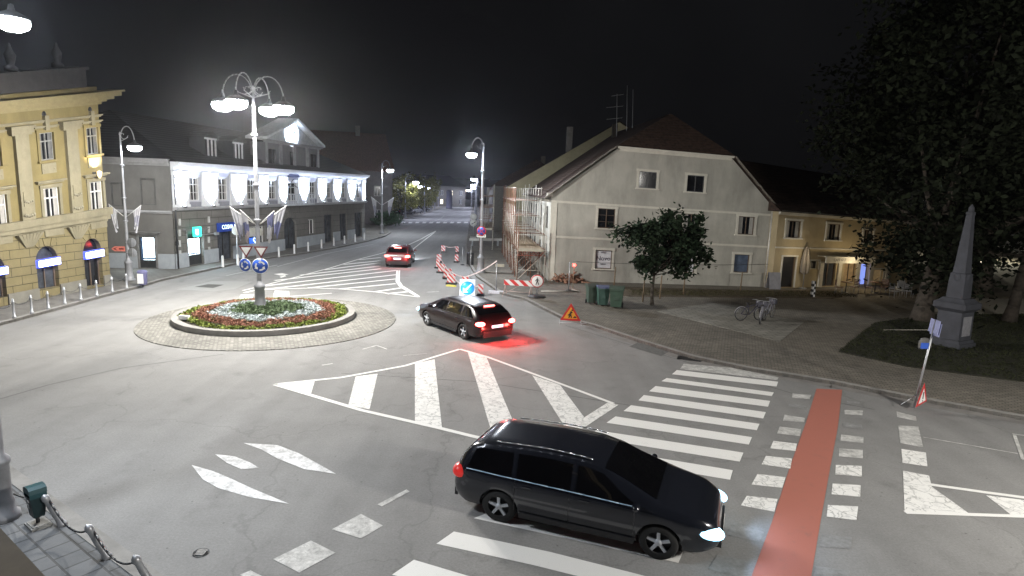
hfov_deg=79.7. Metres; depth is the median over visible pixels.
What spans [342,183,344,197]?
window
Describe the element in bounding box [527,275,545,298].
pedestrian sign
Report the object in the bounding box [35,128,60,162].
window
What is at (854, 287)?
cafe chair
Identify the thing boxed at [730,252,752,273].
window
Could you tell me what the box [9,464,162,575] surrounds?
kerb edge
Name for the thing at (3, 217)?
window
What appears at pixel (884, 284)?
cafe chair
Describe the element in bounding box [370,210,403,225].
shrub
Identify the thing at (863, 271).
window
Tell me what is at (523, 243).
scaffolding
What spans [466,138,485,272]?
street lamp
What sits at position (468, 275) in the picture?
barrier tape
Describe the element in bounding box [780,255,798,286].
door
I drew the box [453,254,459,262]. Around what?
roadworks beacon
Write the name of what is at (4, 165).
window
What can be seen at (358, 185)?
window
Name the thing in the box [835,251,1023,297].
park ground
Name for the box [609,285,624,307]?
wheelie bin
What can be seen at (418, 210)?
car
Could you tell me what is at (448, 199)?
advertising column
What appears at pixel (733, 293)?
weeds
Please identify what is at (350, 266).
road marking
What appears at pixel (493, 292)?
barrier pole
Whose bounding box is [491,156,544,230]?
dark house
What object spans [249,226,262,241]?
window
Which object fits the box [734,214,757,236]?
window
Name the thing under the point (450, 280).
roadworks beacon
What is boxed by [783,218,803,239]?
window
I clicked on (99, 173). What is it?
wall lamp
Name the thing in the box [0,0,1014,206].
sky
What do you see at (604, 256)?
window
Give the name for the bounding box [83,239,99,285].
door
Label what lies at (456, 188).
house
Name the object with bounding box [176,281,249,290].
road marking
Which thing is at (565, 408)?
road marking
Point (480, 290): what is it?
roadworks beacon
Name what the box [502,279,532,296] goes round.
barrier board
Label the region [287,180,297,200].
balcony door
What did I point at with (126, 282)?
bollard
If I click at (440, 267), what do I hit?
roadworks beacon
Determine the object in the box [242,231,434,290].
road marking
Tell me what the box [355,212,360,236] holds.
door
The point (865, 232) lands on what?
window
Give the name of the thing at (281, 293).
road marking
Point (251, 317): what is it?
white flowers
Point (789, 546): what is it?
road marking
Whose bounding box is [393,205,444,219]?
pavement
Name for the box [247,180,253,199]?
window
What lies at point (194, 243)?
shop door
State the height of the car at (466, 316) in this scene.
1.503 m
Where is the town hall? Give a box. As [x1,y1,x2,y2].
[99,110,369,268]
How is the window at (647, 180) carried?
in the gabled house at (665, 161)
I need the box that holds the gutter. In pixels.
[586,327,1023,423]
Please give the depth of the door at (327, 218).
63.84 m
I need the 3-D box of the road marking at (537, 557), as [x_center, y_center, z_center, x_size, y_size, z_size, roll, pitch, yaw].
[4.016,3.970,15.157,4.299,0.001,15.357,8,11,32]
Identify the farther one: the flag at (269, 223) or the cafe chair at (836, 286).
the cafe chair at (836, 286)
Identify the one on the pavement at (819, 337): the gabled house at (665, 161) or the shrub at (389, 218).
the gabled house at (665, 161)
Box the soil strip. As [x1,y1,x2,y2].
[609,287,857,298]
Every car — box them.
[385,244,416,266]
[393,207,415,214]
[409,206,422,212]
[416,295,514,339]
[417,205,429,211]
[453,418,727,559]
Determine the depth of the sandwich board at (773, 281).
40.96 m
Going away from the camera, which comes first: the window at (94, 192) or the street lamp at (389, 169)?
the window at (94, 192)
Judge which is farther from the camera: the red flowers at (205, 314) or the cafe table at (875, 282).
the cafe table at (875, 282)
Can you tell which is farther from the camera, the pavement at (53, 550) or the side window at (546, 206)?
the side window at (546, 206)
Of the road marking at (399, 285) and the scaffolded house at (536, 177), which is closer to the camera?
the road marking at (399, 285)
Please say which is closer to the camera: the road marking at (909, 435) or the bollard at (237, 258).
the road marking at (909, 435)
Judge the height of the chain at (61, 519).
0.330 m
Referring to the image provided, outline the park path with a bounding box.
[935,299,1023,316]
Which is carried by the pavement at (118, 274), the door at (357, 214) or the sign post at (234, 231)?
the sign post at (234, 231)
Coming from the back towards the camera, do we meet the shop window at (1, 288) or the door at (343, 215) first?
the door at (343, 215)
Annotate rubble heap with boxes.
[549,271,588,282]
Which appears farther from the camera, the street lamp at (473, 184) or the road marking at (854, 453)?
the street lamp at (473, 184)
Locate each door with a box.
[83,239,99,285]
[139,237,155,267]
[188,234,201,264]
[217,231,230,259]
[284,218,294,248]
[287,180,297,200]
[324,214,331,241]
[340,213,345,238]
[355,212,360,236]
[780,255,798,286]
[822,263,834,285]
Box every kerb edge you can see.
[0,224,390,324]
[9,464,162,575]
[465,205,1023,420]
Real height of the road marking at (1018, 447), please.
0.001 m
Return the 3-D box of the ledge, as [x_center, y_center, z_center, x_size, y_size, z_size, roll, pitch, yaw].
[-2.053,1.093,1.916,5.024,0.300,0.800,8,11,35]
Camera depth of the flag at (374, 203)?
77.37 m
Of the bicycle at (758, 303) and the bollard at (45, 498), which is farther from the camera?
the bicycle at (758, 303)
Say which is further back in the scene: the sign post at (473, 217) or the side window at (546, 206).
the sign post at (473, 217)
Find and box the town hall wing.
[102,157,175,268]
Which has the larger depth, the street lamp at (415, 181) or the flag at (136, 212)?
the street lamp at (415, 181)
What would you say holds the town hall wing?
on the pavement at (118, 274)
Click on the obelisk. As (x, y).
(957, 306)
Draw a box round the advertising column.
[446,190,451,208]
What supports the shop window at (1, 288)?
in the yellow building at (56, 212)
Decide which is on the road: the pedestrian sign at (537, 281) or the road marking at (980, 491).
the road marking at (980, 491)
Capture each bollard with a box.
[11,298,16,317]
[29,295,33,313]
[41,494,67,527]
[45,291,50,308]
[62,287,66,304]
[78,283,82,300]
[84,524,112,560]
[95,280,98,296]
[110,277,113,292]
[125,274,128,288]
[131,555,151,575]
[221,255,223,266]
[236,254,238,265]
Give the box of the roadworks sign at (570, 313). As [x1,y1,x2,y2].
[559,304,585,324]
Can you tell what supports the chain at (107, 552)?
hanging from the bollard at (89, 529)
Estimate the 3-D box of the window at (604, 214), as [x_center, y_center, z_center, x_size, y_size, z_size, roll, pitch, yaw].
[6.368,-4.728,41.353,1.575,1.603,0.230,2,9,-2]
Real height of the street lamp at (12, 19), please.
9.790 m
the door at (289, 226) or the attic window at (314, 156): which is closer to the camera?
the door at (289, 226)
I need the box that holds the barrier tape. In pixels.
[439,246,496,276]
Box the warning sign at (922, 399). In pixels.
[916,383,926,406]
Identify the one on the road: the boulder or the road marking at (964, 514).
the road marking at (964, 514)
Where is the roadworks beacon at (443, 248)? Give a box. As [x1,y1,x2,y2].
[440,245,445,252]
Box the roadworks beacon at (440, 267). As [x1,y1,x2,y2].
[436,264,444,273]
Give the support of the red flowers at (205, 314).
on the flower bed soil
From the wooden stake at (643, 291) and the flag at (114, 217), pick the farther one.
the flag at (114, 217)
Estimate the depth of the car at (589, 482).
11.15 m
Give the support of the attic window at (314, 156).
in the town hall
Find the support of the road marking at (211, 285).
on the road
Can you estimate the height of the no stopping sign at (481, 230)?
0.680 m
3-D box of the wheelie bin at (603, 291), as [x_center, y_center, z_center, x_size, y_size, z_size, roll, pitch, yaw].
[4.917,0.400,33.273,0.660,1.117,0.900,1,9,-4]
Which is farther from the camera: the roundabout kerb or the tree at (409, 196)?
the tree at (409, 196)
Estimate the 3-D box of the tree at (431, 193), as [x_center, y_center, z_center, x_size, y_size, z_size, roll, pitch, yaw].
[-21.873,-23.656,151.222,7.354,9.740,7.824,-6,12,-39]
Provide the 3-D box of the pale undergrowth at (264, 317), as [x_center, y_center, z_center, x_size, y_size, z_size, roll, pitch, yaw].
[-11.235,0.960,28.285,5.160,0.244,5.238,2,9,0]
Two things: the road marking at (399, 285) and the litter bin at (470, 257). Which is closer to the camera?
the road marking at (399, 285)
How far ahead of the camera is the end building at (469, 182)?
326.73 m
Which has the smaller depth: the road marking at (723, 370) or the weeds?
the road marking at (723, 370)
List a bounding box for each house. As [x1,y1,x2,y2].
[310,126,394,225]
[392,172,466,206]
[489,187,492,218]
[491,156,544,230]
[503,121,629,251]
[522,113,775,286]
[740,160,913,287]
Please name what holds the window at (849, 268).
in the cafe house at (828, 237)
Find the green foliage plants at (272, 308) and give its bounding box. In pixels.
[227,299,305,315]
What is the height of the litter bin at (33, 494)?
0.756 m
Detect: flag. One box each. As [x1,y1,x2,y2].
[109,204,123,232]
[128,205,140,232]
[230,207,253,240]
[240,210,254,242]
[260,211,273,243]
[261,205,286,238]
[371,197,379,215]
[384,197,393,214]
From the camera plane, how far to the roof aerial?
50.37 m
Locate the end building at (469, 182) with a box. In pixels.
[454,178,499,199]
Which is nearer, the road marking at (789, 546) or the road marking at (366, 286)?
the road marking at (789, 546)
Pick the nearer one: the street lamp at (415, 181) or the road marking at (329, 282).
the road marking at (329, 282)
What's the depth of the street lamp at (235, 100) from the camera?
27.24 m
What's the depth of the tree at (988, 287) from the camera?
43.56 m
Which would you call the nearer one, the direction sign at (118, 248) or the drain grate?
the drain grate
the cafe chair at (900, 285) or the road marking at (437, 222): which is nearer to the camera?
the cafe chair at (900, 285)
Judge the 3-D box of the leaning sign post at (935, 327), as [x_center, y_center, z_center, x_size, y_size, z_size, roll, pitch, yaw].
[12.282,2.306,18.541,0.858,2.770,0.500,2,9,0]
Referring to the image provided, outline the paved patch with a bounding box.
[657,303,803,341]
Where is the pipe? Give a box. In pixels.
[541,289,579,291]
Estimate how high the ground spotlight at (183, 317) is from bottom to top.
0.240 m
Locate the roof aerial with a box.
[607,94,622,148]
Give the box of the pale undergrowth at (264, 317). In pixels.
[210,299,324,321]
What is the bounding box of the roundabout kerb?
[171,297,354,336]
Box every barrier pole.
[488,263,502,293]
[566,262,570,290]
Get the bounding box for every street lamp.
[0,3,31,524]
[119,126,141,280]
[211,72,294,306]
[379,160,393,233]
[404,176,418,217]
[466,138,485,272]
[471,173,477,219]
[471,181,475,213]
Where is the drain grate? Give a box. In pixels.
[677,355,700,361]
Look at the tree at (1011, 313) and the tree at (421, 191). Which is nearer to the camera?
the tree at (1011, 313)
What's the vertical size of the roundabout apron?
0.042 m
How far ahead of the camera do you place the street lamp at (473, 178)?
118.20 m
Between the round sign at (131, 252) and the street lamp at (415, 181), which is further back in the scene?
the street lamp at (415, 181)
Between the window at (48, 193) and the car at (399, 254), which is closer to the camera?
the window at (48, 193)
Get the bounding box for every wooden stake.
[642,275,644,301]
[659,275,662,298]
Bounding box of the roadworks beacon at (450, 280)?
[445,274,456,284]
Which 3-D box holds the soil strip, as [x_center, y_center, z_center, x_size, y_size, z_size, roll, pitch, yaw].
[15.805,0.361,39.611,22.346,0.138,4.116,0,9,-10]
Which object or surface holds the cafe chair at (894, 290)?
on the pavement at (819, 337)
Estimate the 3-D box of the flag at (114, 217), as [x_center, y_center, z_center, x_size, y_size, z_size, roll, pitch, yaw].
[-23.019,-4.058,35.794,0.968,1.666,0.157,2,9,0]
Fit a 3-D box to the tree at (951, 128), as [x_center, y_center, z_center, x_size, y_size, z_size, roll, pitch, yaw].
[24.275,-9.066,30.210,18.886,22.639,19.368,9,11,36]
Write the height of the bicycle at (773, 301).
1.050 m
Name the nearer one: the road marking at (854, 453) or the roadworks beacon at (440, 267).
the road marking at (854, 453)
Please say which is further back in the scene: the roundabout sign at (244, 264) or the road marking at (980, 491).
the roundabout sign at (244, 264)
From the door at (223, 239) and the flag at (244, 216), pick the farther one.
the door at (223, 239)
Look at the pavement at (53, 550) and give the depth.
10.06 m
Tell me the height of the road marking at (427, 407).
0.001 m
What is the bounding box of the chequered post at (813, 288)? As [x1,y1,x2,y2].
[810,281,815,296]
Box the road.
[0,200,1023,575]
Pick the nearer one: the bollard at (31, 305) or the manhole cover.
the manhole cover
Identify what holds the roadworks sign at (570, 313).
on the road
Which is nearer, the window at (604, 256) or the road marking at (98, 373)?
the road marking at (98, 373)
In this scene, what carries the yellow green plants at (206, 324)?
on the flower bed soil
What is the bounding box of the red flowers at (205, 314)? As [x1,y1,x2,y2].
[183,297,339,327]
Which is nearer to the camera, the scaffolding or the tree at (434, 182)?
the scaffolding
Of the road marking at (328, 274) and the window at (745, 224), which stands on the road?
the road marking at (328, 274)
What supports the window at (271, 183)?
in the town hall
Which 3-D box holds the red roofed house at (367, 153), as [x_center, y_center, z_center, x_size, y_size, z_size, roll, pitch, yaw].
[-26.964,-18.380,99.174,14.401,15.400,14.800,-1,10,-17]
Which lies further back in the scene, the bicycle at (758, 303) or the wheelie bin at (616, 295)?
the wheelie bin at (616, 295)
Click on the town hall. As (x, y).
(299, 176)
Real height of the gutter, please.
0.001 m
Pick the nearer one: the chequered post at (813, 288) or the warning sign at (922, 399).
the warning sign at (922, 399)
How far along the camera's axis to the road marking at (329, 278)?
40.38 m
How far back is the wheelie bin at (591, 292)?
33.50 m
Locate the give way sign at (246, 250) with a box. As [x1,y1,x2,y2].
[239,246,252,256]
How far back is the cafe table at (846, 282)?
40.75 m
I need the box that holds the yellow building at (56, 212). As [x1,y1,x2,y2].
[0,42,124,306]
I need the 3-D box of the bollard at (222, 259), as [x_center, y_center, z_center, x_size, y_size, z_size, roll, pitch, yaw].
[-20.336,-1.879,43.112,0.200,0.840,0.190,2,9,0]
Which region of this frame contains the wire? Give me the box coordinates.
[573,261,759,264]
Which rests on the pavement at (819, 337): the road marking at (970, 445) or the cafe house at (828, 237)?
the cafe house at (828, 237)
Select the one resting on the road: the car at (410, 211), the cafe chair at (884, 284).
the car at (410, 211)
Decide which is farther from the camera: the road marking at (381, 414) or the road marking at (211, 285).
the road marking at (211, 285)
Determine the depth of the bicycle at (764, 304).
30.30 m
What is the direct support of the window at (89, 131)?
in the yellow building at (56, 212)
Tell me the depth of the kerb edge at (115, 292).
35.90 m
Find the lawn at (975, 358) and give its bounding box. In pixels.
[838,314,1023,381]
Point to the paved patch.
(776, 328)
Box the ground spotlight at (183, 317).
[178,315,189,320]
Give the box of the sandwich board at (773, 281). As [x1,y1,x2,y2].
[765,272,780,288]
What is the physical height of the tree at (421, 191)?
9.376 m
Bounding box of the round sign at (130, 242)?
[125,238,135,246]
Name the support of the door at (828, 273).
in the cafe house at (828, 237)
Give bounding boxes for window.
[0,134,7,167]
[0,190,11,223]
[0,275,2,295]
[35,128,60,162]
[36,246,55,288]
[39,183,63,216]
[82,123,103,157]
[86,177,106,209]
[110,182,122,205]
[140,178,155,204]
[189,177,198,200]
[218,178,226,199]
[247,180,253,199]
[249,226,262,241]
[268,149,271,162]
[268,180,275,198]
[272,149,275,163]
[290,152,292,164]
[308,219,312,233]
[309,182,314,197]
[310,154,312,166]
[313,154,315,166]
[327,182,330,197]
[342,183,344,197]
[356,183,359,197]
[374,186,380,195]
[546,206,547,227]
[592,247,614,270]
[594,206,618,229]
[635,168,659,189]
[681,211,702,231]
[683,172,707,193]
[687,257,697,273]
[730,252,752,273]
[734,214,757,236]
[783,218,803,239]
[810,259,820,268]
[824,222,843,241]
[843,263,854,281]
[859,264,866,284]
[861,228,875,243]
[872,268,885,280]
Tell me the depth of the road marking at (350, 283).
38.65 m
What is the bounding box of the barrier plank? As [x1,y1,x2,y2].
[469,238,501,245]
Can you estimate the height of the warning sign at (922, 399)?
0.720 m
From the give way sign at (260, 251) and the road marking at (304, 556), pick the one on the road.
the road marking at (304, 556)
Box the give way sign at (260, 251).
[254,246,267,257]
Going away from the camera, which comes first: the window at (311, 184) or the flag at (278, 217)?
the flag at (278, 217)
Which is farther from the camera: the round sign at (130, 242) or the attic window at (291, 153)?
the attic window at (291, 153)
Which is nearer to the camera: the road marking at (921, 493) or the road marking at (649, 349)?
the road marking at (921, 493)
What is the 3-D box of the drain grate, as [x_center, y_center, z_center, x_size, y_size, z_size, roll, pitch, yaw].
[6.825,2.705,23.567,0.900,0.014,0.600,6,10,22]
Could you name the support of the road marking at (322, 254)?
on the road
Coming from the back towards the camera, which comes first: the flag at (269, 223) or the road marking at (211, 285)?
the road marking at (211, 285)
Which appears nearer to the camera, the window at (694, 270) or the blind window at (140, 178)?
the blind window at (140, 178)
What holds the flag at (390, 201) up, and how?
attached to the street lamp at (389, 169)
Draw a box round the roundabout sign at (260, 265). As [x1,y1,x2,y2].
[252,258,268,273]
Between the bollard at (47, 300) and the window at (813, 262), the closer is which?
the bollard at (47, 300)
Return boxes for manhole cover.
[192,548,209,557]
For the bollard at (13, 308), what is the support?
on the kerb edge at (115, 292)
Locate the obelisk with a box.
[929,204,981,349]
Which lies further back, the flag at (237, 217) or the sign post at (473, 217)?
the sign post at (473, 217)
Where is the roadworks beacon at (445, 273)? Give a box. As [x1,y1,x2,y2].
[442,269,451,278]
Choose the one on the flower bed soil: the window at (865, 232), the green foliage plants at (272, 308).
the green foliage plants at (272, 308)
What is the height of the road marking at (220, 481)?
0.001 m
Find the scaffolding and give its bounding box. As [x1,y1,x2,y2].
[479,184,546,279]
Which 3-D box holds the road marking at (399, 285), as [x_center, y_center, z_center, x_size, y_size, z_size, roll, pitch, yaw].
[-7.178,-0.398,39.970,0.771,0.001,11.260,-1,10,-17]
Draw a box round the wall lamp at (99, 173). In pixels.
[92,170,101,177]
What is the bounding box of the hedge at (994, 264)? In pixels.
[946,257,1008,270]
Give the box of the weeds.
[626,289,853,296]
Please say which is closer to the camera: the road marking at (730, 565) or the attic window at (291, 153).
the road marking at (730, 565)
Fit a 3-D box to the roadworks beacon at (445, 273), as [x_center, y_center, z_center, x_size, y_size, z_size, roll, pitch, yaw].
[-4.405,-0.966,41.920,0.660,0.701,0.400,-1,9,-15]
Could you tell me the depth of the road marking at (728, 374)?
22.76 m
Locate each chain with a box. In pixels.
[49,500,84,532]
[94,530,131,564]
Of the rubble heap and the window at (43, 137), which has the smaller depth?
the window at (43, 137)
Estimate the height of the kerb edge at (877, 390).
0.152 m
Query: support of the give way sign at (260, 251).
attached to the street lamp at (235, 100)
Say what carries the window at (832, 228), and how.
in the cafe house at (828, 237)
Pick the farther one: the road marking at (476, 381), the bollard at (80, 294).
the bollard at (80, 294)
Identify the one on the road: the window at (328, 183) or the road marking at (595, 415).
the road marking at (595, 415)
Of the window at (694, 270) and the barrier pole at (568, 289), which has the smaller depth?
the barrier pole at (568, 289)
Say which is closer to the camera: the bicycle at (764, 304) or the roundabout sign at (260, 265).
the roundabout sign at (260, 265)
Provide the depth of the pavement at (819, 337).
28.08 m
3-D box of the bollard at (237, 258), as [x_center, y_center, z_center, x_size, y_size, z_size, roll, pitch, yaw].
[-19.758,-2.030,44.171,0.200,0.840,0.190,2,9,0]
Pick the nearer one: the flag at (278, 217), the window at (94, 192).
the flag at (278, 217)
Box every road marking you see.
[1,354,220,398]
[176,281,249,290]
[192,443,334,503]
[196,284,220,287]
[240,273,288,298]
[240,489,409,575]
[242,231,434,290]
[265,270,395,285]
[265,288,417,296]
[268,274,395,288]
[274,384,479,438]
[275,269,376,280]
[276,349,613,403]
[277,244,371,266]
[280,359,441,426]
[302,266,378,274]
[308,279,393,287]
[325,263,376,269]
[339,283,394,288]
[343,373,625,404]
[392,370,777,575]
[396,270,418,296]
[402,222,467,222]
[467,350,583,426]
[569,326,874,409]
[571,403,617,428]
[629,342,667,355]
[680,364,778,379]
[709,401,862,575]
[741,441,861,519]
[752,389,841,575]
[777,394,862,457]
[897,412,922,446]
[901,449,1023,514]
[904,511,1023,517]
[924,437,1017,453]
[930,483,1023,498]
[1013,435,1023,459]
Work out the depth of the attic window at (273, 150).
53.56 m
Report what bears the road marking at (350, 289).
on the road
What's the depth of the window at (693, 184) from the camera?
41.17 m
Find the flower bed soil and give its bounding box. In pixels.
[181,308,347,329]
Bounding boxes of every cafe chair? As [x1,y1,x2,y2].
[834,279,843,293]
[849,279,859,290]
[879,279,888,291]
[889,283,900,297]
[895,281,904,292]
[896,282,906,297]
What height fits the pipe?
0.136 m
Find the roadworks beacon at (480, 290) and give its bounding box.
[477,284,484,295]
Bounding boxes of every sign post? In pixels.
[232,226,237,253]
[470,213,476,237]
[901,318,941,407]
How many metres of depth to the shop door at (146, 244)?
41.36 m
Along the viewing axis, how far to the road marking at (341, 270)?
44.31 m
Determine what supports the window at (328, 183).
in the town hall
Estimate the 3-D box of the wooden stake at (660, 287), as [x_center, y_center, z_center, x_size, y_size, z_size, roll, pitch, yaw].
[8.744,-0.057,36.056,0.108,1.393,0.086,2,9,0]
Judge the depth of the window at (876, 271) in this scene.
45.15 m
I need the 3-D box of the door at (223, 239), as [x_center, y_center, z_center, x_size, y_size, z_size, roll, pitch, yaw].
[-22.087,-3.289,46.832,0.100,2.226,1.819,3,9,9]
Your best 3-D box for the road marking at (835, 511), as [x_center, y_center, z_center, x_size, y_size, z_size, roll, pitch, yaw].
[6.625,4.289,13.714,2.052,0.001,4.177,7,11,31]
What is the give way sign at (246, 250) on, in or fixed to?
attached to the street lamp at (235, 100)
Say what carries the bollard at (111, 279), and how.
on the kerb edge at (115, 292)
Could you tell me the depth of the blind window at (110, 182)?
40.49 m
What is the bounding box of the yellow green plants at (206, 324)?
[176,297,348,329]
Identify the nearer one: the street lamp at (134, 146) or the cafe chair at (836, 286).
the street lamp at (134, 146)
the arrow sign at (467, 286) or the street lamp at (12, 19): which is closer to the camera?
the street lamp at (12, 19)
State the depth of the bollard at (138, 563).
9.01 m
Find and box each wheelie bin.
[585,283,598,302]
[596,285,609,304]
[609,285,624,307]
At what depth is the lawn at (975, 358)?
25.43 m
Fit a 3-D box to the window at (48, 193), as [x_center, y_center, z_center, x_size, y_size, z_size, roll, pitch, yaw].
[-22.926,-4.248,30.544,0.250,1.974,1.360,3,9,6]
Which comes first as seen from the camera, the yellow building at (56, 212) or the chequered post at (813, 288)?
the yellow building at (56, 212)
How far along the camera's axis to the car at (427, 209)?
147.62 m
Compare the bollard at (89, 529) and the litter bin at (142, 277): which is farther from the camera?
the litter bin at (142, 277)
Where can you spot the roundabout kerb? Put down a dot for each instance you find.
(176, 323)
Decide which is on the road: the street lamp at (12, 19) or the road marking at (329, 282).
the road marking at (329, 282)
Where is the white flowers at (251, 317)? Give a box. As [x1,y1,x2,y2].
[207,298,323,320]
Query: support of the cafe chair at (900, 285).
on the park ground at (1000, 292)
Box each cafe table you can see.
[841,281,852,292]
[870,281,881,292]
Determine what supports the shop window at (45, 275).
in the yellow building at (56, 212)
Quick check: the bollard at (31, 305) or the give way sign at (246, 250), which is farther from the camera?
the give way sign at (246, 250)
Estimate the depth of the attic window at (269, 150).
52.97 m
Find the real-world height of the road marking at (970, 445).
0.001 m
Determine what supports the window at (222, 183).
in the town hall
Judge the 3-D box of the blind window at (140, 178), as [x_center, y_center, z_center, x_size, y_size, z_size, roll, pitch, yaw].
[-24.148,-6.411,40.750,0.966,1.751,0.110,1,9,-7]
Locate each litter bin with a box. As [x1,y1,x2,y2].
[23,481,52,532]
[137,270,147,286]
[466,252,473,264]
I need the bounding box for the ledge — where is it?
[0,528,44,575]
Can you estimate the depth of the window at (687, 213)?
41.53 m
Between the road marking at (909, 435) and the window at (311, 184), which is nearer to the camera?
the road marking at (909, 435)
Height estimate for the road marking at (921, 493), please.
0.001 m
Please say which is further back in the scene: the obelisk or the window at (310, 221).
the window at (310, 221)
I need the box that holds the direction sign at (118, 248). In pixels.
[112,246,124,250]
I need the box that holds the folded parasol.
[799,246,809,288]
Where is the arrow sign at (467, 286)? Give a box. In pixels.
[459,279,474,295]
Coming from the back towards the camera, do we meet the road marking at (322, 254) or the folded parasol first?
the road marking at (322, 254)
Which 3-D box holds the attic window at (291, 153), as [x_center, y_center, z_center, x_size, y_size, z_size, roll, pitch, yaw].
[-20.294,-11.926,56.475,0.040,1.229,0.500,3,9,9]
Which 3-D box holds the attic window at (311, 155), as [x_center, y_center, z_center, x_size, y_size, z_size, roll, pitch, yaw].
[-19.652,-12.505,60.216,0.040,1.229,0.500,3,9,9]
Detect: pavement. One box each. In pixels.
[0,224,388,325]
[0,485,130,575]
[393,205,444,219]
[466,200,1023,418]
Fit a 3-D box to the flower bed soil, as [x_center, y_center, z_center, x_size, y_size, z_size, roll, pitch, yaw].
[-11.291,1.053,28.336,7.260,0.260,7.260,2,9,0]
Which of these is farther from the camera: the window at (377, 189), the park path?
the window at (377, 189)
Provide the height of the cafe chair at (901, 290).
0.951 m
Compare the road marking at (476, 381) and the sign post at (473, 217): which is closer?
the road marking at (476, 381)
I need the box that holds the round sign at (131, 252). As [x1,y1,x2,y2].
[126,248,136,256]
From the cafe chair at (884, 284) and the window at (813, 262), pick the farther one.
the window at (813, 262)
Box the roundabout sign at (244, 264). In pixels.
[239,258,250,271]
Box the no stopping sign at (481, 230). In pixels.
[477,226,485,235]
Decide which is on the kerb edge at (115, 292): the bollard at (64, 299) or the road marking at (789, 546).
the bollard at (64, 299)
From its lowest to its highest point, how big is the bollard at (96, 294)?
0.860 m
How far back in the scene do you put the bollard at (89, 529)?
9.78 m
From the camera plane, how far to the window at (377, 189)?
94.40 m
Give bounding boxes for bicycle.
[734,299,765,319]
[759,300,769,323]
[762,297,776,319]
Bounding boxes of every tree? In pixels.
[392,171,430,209]
[392,174,420,215]
[415,172,437,207]
[422,175,441,203]
[605,201,717,305]
[796,0,1023,328]
[908,101,1003,291]
[982,101,1023,322]
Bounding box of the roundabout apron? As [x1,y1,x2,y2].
[137,300,392,349]
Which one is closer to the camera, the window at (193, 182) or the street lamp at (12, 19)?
the street lamp at (12, 19)
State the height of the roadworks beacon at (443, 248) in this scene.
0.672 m
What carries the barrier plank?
on the pavement at (819, 337)
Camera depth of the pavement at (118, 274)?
38.28 m

